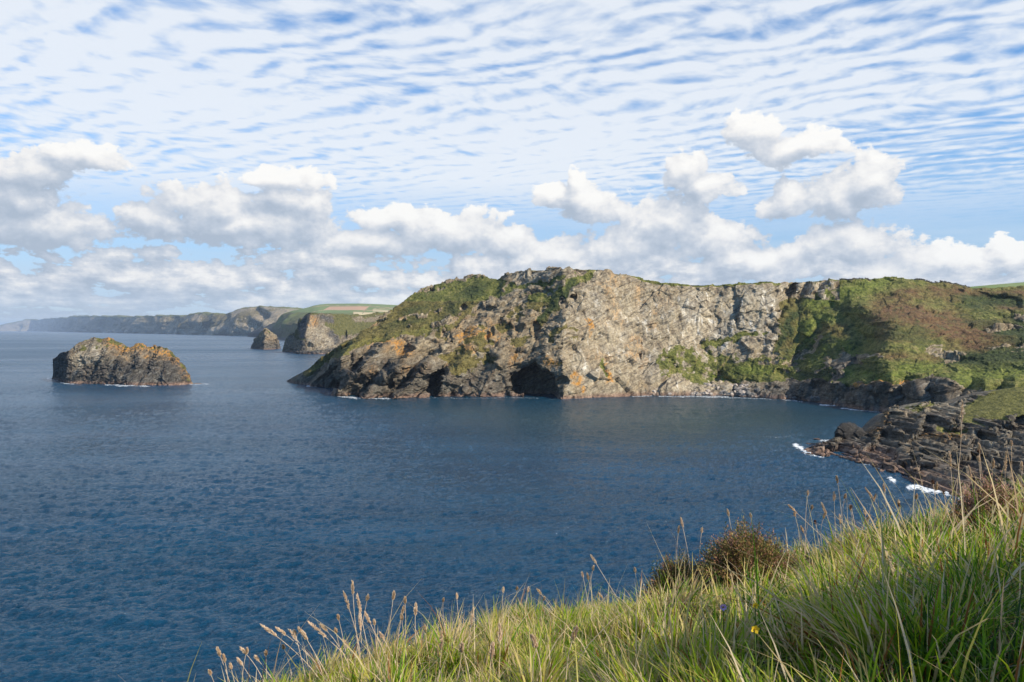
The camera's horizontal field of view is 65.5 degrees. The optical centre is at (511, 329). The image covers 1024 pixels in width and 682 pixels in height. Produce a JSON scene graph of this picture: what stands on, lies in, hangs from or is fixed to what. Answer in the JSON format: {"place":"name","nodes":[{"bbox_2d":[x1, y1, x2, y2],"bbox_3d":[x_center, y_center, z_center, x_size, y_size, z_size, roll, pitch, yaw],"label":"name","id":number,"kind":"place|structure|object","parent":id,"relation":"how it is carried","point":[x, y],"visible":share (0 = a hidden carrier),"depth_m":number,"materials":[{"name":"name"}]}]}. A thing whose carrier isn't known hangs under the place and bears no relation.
{"place":"outdoors","nodes":[
{"label":"outdoors","id":0,"kind":"place"},
{"bbox_2d":[0,305,302,335],"bbox_3d":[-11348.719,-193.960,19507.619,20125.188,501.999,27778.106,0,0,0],"label":"distant coast","id":1,"kind":"structure","parent":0,"point":[245,321],"depth_m":10046.96},
{"bbox_2d":[247,303,396,339],"bbox_3d":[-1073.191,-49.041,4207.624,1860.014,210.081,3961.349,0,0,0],"label":"hill","id":2,"kind":"structure","parent":0,"point":[284,326],"depth_m":4013.20,"materials":[{"name":"green plant"}]},
{"bbox_2d":[0,331,966,681],"bbox_3d":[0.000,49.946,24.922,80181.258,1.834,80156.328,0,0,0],"label":"sea","id":3,"kind":"structure","parent":0,"point":[238,497],"depth_m":233.45,"materials":[{"name":"liquid"}]},
{"bbox_2d":[52,337,192,385],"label":"rocky islet","id":4,"kind":"object","parent":3,"relation":"in","point":[107,360],"visible":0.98,"depth_m":742.34,"materials":[{"name":"stone"}]},
{"bbox_2d":[251,328,280,349],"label":"sea stack","id":5,"kind":"object","parent":3,"relation":"in","point":[265,339],"visible":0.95,"depth_m":2061.86,"materials":[{"name":"stone"}]},
{"bbox_2d":[324,376,337,387],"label":"rock outcrop","id":6,"kind":"object","parent":3,"relation":"in","point":[330,381],"visible":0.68,"depth_m":687.41,"materials":[{"name":"grey stone"}]},
{"bbox_2d":[282,312,387,353],"bbox_3d":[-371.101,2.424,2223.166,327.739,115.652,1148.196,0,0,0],"label":"cliff headland","id":7,"kind":"structure","parent":3,"relation":"in","point":[319,333],"depth_m":1731.53,"materials":[{"name":"stone"}]},
{"bbox_2d":[287,266,1023,411],"bbox_3d":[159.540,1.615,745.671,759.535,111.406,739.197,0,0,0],"label":"headland","id":8,"kind":"structure","parent":3,"relation":"in","point":[885,343],"depth_m":621.70,"materials":[{"name":"grey stone"}]},
{"bbox_2d":[839,278,870,280],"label":"stone wall","id":9,"kind":"structure","parent":8,"relation":"on","point":[853,278],"depth_m":666.97,"materials":[{"name":"grey stone"}]},
{"bbox_2d":[914,278,969,287],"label":"stone wall","id":10,"kind":"structure","parent":8,"relation":"on","point":[929,281],"depth_m":658.78,"materials":[{"name":"grey stone"}]},
{"bbox_2d":[0,0,1023,324],"label":"sky","id":11,"kind":"structure","parent":0,"point":[158,157],"materials":[{"name":"blue"}]},
{"bbox_2d":[423,624,993,681],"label":"grassy slope","id":12,"kind":"structure","parent":0,"point":[614,649],"depth_m":3.83,"materials":[{"name":"green plant"}]},
{"bbox_2d":[216,646,229,681],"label":"seed stalk","id":13,"kind":"object","parent":12,"relation":"on","point":[218,650],"visible":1,"depth_m":4.66,"materials":[{"name":"plant"}]},
{"bbox_2d":[222,654,227,680],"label":"seed stalk","id":14,"kind":"object","parent":12,"relation":"on","point":[224,657],"visible":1,"depth_m":4.68,"materials":[{"name":"plant"}]},
{"bbox_2d":[236,657,249,676],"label":"seed stalk","id":15,"kind":"object","parent":12,"relation":"on","point":[239,661],"visible":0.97,"depth_m":5.00,"materials":[{"name":"plant"}]},
{"bbox_2d":[242,647,248,679],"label":"seed stalk","id":16,"kind":"object","parent":12,"relation":"on","point":[246,651],"visible":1,"depth_m":4.57,"materials":[{"name":"plant"}]},
{"bbox_2d":[240,647,263,681],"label":"seed stalk","id":17,"kind":"object","parent":12,"relation":"on","point":[242,649],"visible":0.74,"depth_m":4.79,"materials":[{"name":"plant"}]},
{"bbox_2d":[254,655,269,674],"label":"seed stalk","id":18,"kind":"object","parent":12,"relation":"on","point":[256,658],"visible":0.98,"depth_m":4.83,"materials":[{"name":"plant"}]},
{"bbox_2d":[281,644,292,681],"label":"seed stalk","id":19,"kind":"object","parent":12,"relation":"on","point":[283,646],"visible":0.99,"depth_m":4.91,"materials":[{"name":"plant"}]},
{"bbox_2d":[260,624,319,679],"bbox_3d":[-1.313,1.996,4.813,0.412,0.461,0.044,0,0,0],"label":"seed stalk","id":20,"kind":"object","parent":12,"relation":"on","point":[269,630],"visible":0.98,"depth_m":4.81,"materials":[{"name":"plant"}]},
{"bbox_2d":[293,629,305,680],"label":"seed stalk","id":21,"kind":"object","parent":12,"relation":"on","point":[294,632],"visible":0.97,"depth_m":4.81,"materials":[{"name":"plant"}]},
{"bbox_2d":[275,626,325,680],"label":"seed stalk","id":22,"kind":"object","parent":12,"relation":"on","point":[281,630],"visible":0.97,"depth_m":4.87,"materials":[{"name":"plant"}]},
{"bbox_2d":[288,629,324,671],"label":"seed stalk","id":23,"kind":"object","parent":12,"relation":"on","point":[290,631],"visible":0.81,"depth_m":5.03,"materials":[{"name":"plant"}]},
{"bbox_2d":[297,626,322,674],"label":"seed stalk","id":24,"kind":"object","parent":12,"relation":"on","point":[298,628],"visible":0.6,"depth_m":4.81,"materials":[{"name":"plant"}]},
{"bbox_2d":[301,630,330,681],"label":"seed stalk","id":25,"kind":"object","parent":12,"relation":"on","point":[304,635],"visible":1,"depth_m":4.64,"materials":[{"name":"plant"}]},
{"bbox_2d":[307,621,359,672],"bbox_3d":[-1.062,1.981,4.832,0.361,0.439,0.026,0,0,0],"label":"seed stalk","id":26,"kind":"object","parent":12,"relation":"on","point":[318,629],"visible":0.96,"depth_m":4.83,"materials":[{"name":"plant"}]},
{"bbox_2d":[320,623,349,667],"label":"seed stalk","id":27,"kind":"object","parent":12,"relation":"on","point":[323,627],"visible":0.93,"depth_m":4.88,"materials":[{"name":"plant"}]},
{"bbox_2d":[333,627,343,675],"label":"seed stalk","id":28,"kind":"object","parent":12,"relation":"on","point":[335,630],"visible":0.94,"depth_m":4.61,"materials":[{"name":"plant"}]},
{"bbox_2d":[336,614,349,671],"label":"seed stalk","id":29,"kind":"object","parent":12,"relation":"on","point":[338,616],"visible":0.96,"depth_m":4.86,"materials":[{"name":"plant"}]},
{"bbox_2d":[343,591,360,666],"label":"seed stalk","id":30,"kind":"object","parent":12,"relation":"on","point":[345,598],"visible":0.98,"depth_m":4.93,"materials":[{"name":"plant"}]},
{"bbox_2d":[351,580,359,657],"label":"seed stalk","id":31,"kind":"object","parent":12,"relation":"on","point":[352,587],"visible":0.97,"depth_m":4.99,"materials":[{"name":"plant"}]},
{"bbox_2d":[358,612,366,671],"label":"seed stalk","id":32,"kind":"object","parent":12,"relation":"on","point":[359,621],"visible":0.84,"depth_m":4.69,"materials":[{"name":"plant"}]},
{"bbox_2d":[355,594,369,660],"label":"seed stalk","id":33,"kind":"object","parent":12,"relation":"on","point":[367,598],"visible":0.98,"depth_m":4.62,"materials":[{"name":"plant"}]},
{"bbox_2d":[356,593,372,669],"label":"seed stalk","id":34,"kind":"object","parent":12,"relation":"on","point":[358,603],"visible":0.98,"depth_m":4.57,"materials":[{"name":"plant"}]},
{"bbox_2d":[373,619,376,650],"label":"seed stalk","id":35,"kind":"object","parent":12,"relation":"on","point":[374,622],"visible":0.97,"depth_m":5.09,"materials":[{"name":"plant"}]},
{"bbox_2d":[365,611,388,660],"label":"seed stalk","id":36,"kind":"object","parent":12,"relation":"on","point":[368,619],"visible":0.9,"depth_m":4.98,"materials":[{"name":"plant"}]},
{"bbox_2d":[378,631,395,663],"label":"seed stalk","id":37,"kind":"object","parent":12,"relation":"on","point":[382,636],"visible":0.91,"depth_m":4.56,"materials":[{"name":"plant"}]},
{"bbox_2d":[384,590,395,659],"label":"seed stalk","id":38,"kind":"object","parent":12,"relation":"on","point":[393,595],"visible":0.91,"depth_m":5.08,"materials":[{"name":"plant"}]},
{"bbox_2d":[395,606,404,664],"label":"seed stalk","id":39,"kind":"object","parent":12,"relation":"on","point":[402,609],"visible":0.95,"depth_m":4.91,"materials":[{"name":"plant"}]},
{"bbox_2d":[400,613,406,664],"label":"seed stalk","id":40,"kind":"object","parent":12,"relation":"on","point":[401,616],"visible":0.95,"depth_m":4.65,"materials":[{"name":"plant"}]},
{"bbox_2d":[403,596,406,652],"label":"seed stalk","id":41,"kind":"object","parent":12,"relation":"on","point":[405,599],"visible":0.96,"depth_m":4.91,"materials":[{"name":"plant"}]},
{"bbox_2d":[413,602,420,667],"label":"seed stalk","id":42,"kind":"object","parent":12,"relation":"on","point":[415,609],"visible":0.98,"depth_m":4.54,"materials":[{"name":"plant"}]},
{"bbox_2d":[438,630,442,680],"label":"seed stalk","id":43,"kind":"object","parent":12,"relation":"on","point":[441,639],"visible":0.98,"depth_m":3.81,"materials":[{"name":"plant"}]},
{"bbox_2d":[457,642,463,680],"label":"seed stalk","id":44,"kind":"object","parent":12,"relation":"on","point":[461,647],"visible":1,"depth_m":3.04,"materials":[{"name":"plant"}]},
{"bbox_2d":[465,607,473,674],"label":"seed stalk","id":45,"kind":"object","parent":12,"relation":"on","point":[472,616],"visible":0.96,"depth_m":4.30,"materials":[{"name":"plant"}]},
{"bbox_2d":[488,641,494,681],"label":"seed stalk","id":46,"kind":"object","parent":12,"relation":"on","point":[492,649],"visible":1,"depth_m":2.91,"materials":[{"name":"plant"}]},
{"bbox_2d":[497,623,501,674],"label":"seed stalk","id":47,"kind":"object","parent":12,"relation":"on","point":[499,637],"visible":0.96,"depth_m":3.36,"materials":[{"name":"plant"}]},
{"bbox_2d":[530,633,541,681],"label":"seed stalk","id":48,"kind":"object","parent":12,"relation":"on","point":[533,640],"visible":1,"depth_m":2.58,"materials":[{"name":"plant"}]},
{"bbox_2d":[565,625,578,681],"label":"seed stalk","id":49,"kind":"object","parent":12,"relation":"on","point":[575,630],"visible":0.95,"depth_m":2.58,"materials":[{"name":"plant"}]},
{"bbox_2d":[187,446,1023,681],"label":"grass","id":50,"kind":"structure","parent":12,"relation":"on","point":[824,615],"depth_m":2.77,"materials":[{"name":"green plant"}]},
{"bbox_2d":[590,554,622,607],"bbox_3d":[0.704,1.871,5.766,0.274,0.480,0.084,0,0,0],"label":"seed stalk","id":51,"kind":"object","parent":12,"relation":"on","point":[593,559],"visible":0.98,"depth_m":5.78,"materials":[{"name":"plant"}]},
{"bbox_2d":[642,549,705,603],"bbox_3d":[1.191,1.809,5.706,0.613,0.487,0.518,0,0,0],"label":"heather bush","id":52,"kind":"object","parent":12,"relation":"on","point":[673,570],"visible":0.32,"depth_m":5.66,"materials":[{"name":"brown plant"}]},
{"bbox_2d":[676,525,679,564],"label":"seed stalk","id":53,"kind":"object","parent":12,"relation":"on","point":[678,530],"visible":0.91,"depth_m":5.62,"materials":[{"name":"plant"}]},
{"bbox_2d":[680,517,690,576],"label":"seed stalk","id":54,"kind":"object","parent":12,"relation":"on","point":[681,522],"visible":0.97,"depth_m":5.58,"materials":[{"name":"plant"}]},
{"bbox_2d":[720,604,726,650],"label":"wild flower","id":55,"kind":"object","parent":12,"relation":"on","point":[723,607],"visible":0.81,"depth_m":2.56,"materials":[{"name":"purple plant"}]},
{"bbox_2d":[682,510,813,596],"bbox_3d":[1.618,1.551,5.429,0.811,0.574,0.804,0,0,45],"label":"heather bush","id":56,"kind":"object","parent":12,"relation":"on","point":[734,554],"visible":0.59,"depth_m":5.38,"materials":[{"name":"brown plant"}]},
{"bbox_2d":[751,625,759,681],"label":"wild flower","id":57,"kind":"object","parent":12,"relation":"on","point":[755,628],"visible":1,"depth_m":1.90,"materials":[{"name":"yellow plant"}]},
{"bbox_2d":[753,603,758,666],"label":"wild flower","id":58,"kind":"object","parent":12,"relation":"on","point":[755,605],"visible":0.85,"depth_m":2.42,"materials":[{"name":"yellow plant"}]},
{"bbox_2d":[805,490,808,563],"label":"seed stalk","id":59,"kind":"object","parent":12,"relation":"on","point":[807,491],"visible":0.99,"depth_m":5.57,"materials":[{"name":"plant"}]},
{"bbox_2d":[804,504,813,553],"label":"seed stalk","id":60,"kind":"object","parent":12,"relation":"on","point":[811,507],"visible":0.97,"depth_m":5.64,"materials":[{"name":"plant"}]},
{"bbox_2d":[788,504,830,546],"bbox_3d":[2.121,1.451,5.601,0.370,0.452,0.021,0,0,0],"label":"seed stalk","id":61,"kind":"object","parent":12,"relation":"on","point":[791,507],"visible":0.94,"depth_m":5.60,"materials":[{"name":"plant"}]},
{"bbox_2d":[821,502,834,539],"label":"seed stalk","id":62,"kind":"object","parent":12,"relation":"on","point":[824,510],"visible":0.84,"depth_m":5.59,"materials":[{"name":"plant"}]},
{"bbox_2d":[833,491,835,557],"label":"seed stalk","id":63,"kind":"object","parent":12,"relation":"on","point":[834,495],"visible":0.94,"depth_m":5.59,"materials":[{"name":"plant"}]},
{"bbox_2d":[835,475,844,534],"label":"seed stalk","id":64,"kind":"object","parent":12,"relation":"on","point":[836,479],"visible":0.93,"depth_m":5.62,"materials":[{"name":"plant"}]},
{"bbox_2d":[841,494,846,540],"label":"seed stalk","id":65,"kind":"object","parent":12,"relation":"on","point":[844,496],"visible":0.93,"depth_m":5.62,"materials":[{"name":"plant"}]},
{"bbox_2d":[865,487,889,526],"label":"seed stalk","id":66,"kind":"object","parent":12,"relation":"on","point":[869,493],"visible":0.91,"depth_m":5.60,"materials":[{"name":"plant"}]},
{"bbox_2d":[896,520,919,544],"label":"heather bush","id":67,"kind":"object","parent":12,"relation":"on","point":[905,529],"visible":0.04,"depth_m":5.40,"materials":[{"name":"green plant"}]},
{"bbox_2d":[876,557,943,610],"bbox_3d":[1.249,0.829,2.396,0.299,0.287,0.020,0,0,0],"label":"seed stalk","id":68,"kind":"object","parent":12,"relation":"on","point":[910,580],"visible":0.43,"depth_m":2.39,"materials":[{"name":"plant"}]},
{"bbox_2d":[931,480,937,527],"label":"dead flower","id":69,"kind":"object","parent":12,"relation":"on","point":[933,482],"visible":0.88,"depth_m":5.40,"materials":[{"name":"plant"}]},
{"bbox_2d":[934,482,937,538],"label":"seed stalk","id":70,"kind":"object","parent":12,"relation":"on","point":[936,486],"visible":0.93,"depth_m":4.92,"materials":[{"name":"plant"}]},
{"bbox_2d":[948,451,953,523],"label":"seed stalk","id":71,"kind":"object","parent":12,"relation":"on","point":[950,460],"visible":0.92,"depth_m":4.90,"materials":[{"name":"plant"}]},
{"bbox_2d":[953,399,963,515],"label":"seed stalk","id":72,"kind":"object","parent":12,"relation":"on","point":[961,411],"visible":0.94,"depth_m":5.18,"materials":[{"name":"plant"}]},
{"bbox_2d":[943,483,979,529],"bbox_3d":[2.974,1.274,5.203,0.352,0.553,0.302,0,0,0],"label":"heather bush","id":73,"kind":"object","parent":12,"relation":"on","point":[956,505],"visible":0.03,"depth_m":5.22,"materials":[{"name":"brown plant"}]},
{"bbox_2d":[968,465,976,508],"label":"seed stalk","id":74,"kind":"object","parent":12,"relation":"on","point":[969,471],"visible":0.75,"depth_m":4.89,"materials":[{"name":"plant"}]},
{"bbox_2d":[977,443,983,483],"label":"seed stalk","id":75,"kind":"object","parent":12,"relation":"on","point":[979,446],"visible":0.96,"depth_m":4.90,"materials":[{"name":"plant"}]},
{"bbox_2d":[954,471,1023,535],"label":"heather bush","id":76,"kind":"object","parent":12,"relation":"on","point":[998,491],"visible":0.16,"depth_m":4.88,"materials":[{"name":"brown plant"}]},
{"bbox_2d":[991,458,994,477],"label":"seed stalk","id":77,"kind":"object","parent":12,"relation":"on","point":[993,463],"visible":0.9,"depth_m":4.91,"materials":[{"name":"plant"}]},
{"bbox_2d":[1003,451,1007,493],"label":"seed stalk","id":78,"kind":"object","parent":12,"relation":"on","point":[1005,462],"visible":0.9,"depth_m":4.91,"materials":[{"name":"plant"}]},
{"bbox_2d":[1009,440,1012,502],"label":"seed stalk","id":79,"kind":"object","parent":12,"relation":"on","point":[1011,443],"visible":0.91,"depth_m":4.90,"materials":[{"name":"plant"}]},
{"bbox_2d":[1019,461,1022,500],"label":"seed stalk","id":80,"kind":"object","parent":12,"relation":"on","point":[1021,465],"visible":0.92,"depth_m":4.89,"materials":[{"name":"plant"}]},
{"bbox_2d":[804,387,1023,498],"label":"rocky shore","id":81,"kind":"structure","parent":0,"point":[993,423],"depth_m":311.47,"materials":[{"name":"grey stone"}]},
{"bbox_2d":[834,422,868,438],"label":"rock outcrop","id":82,"kind":"object","parent":81,"relation":"on","point":[846,430],"visible":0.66,"depth_m":338.59,"materials":[{"name":"grey stone"}]},
{"bbox_2d":[970,282,1023,287],"bbox_3d":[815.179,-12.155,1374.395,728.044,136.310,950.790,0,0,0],"label":"pasture hill","id":83,"kind":"structure","parent":0,"point":[1004,285],"depth_m":1171.99,"materials":[{"name":"green plant"}]}
]}

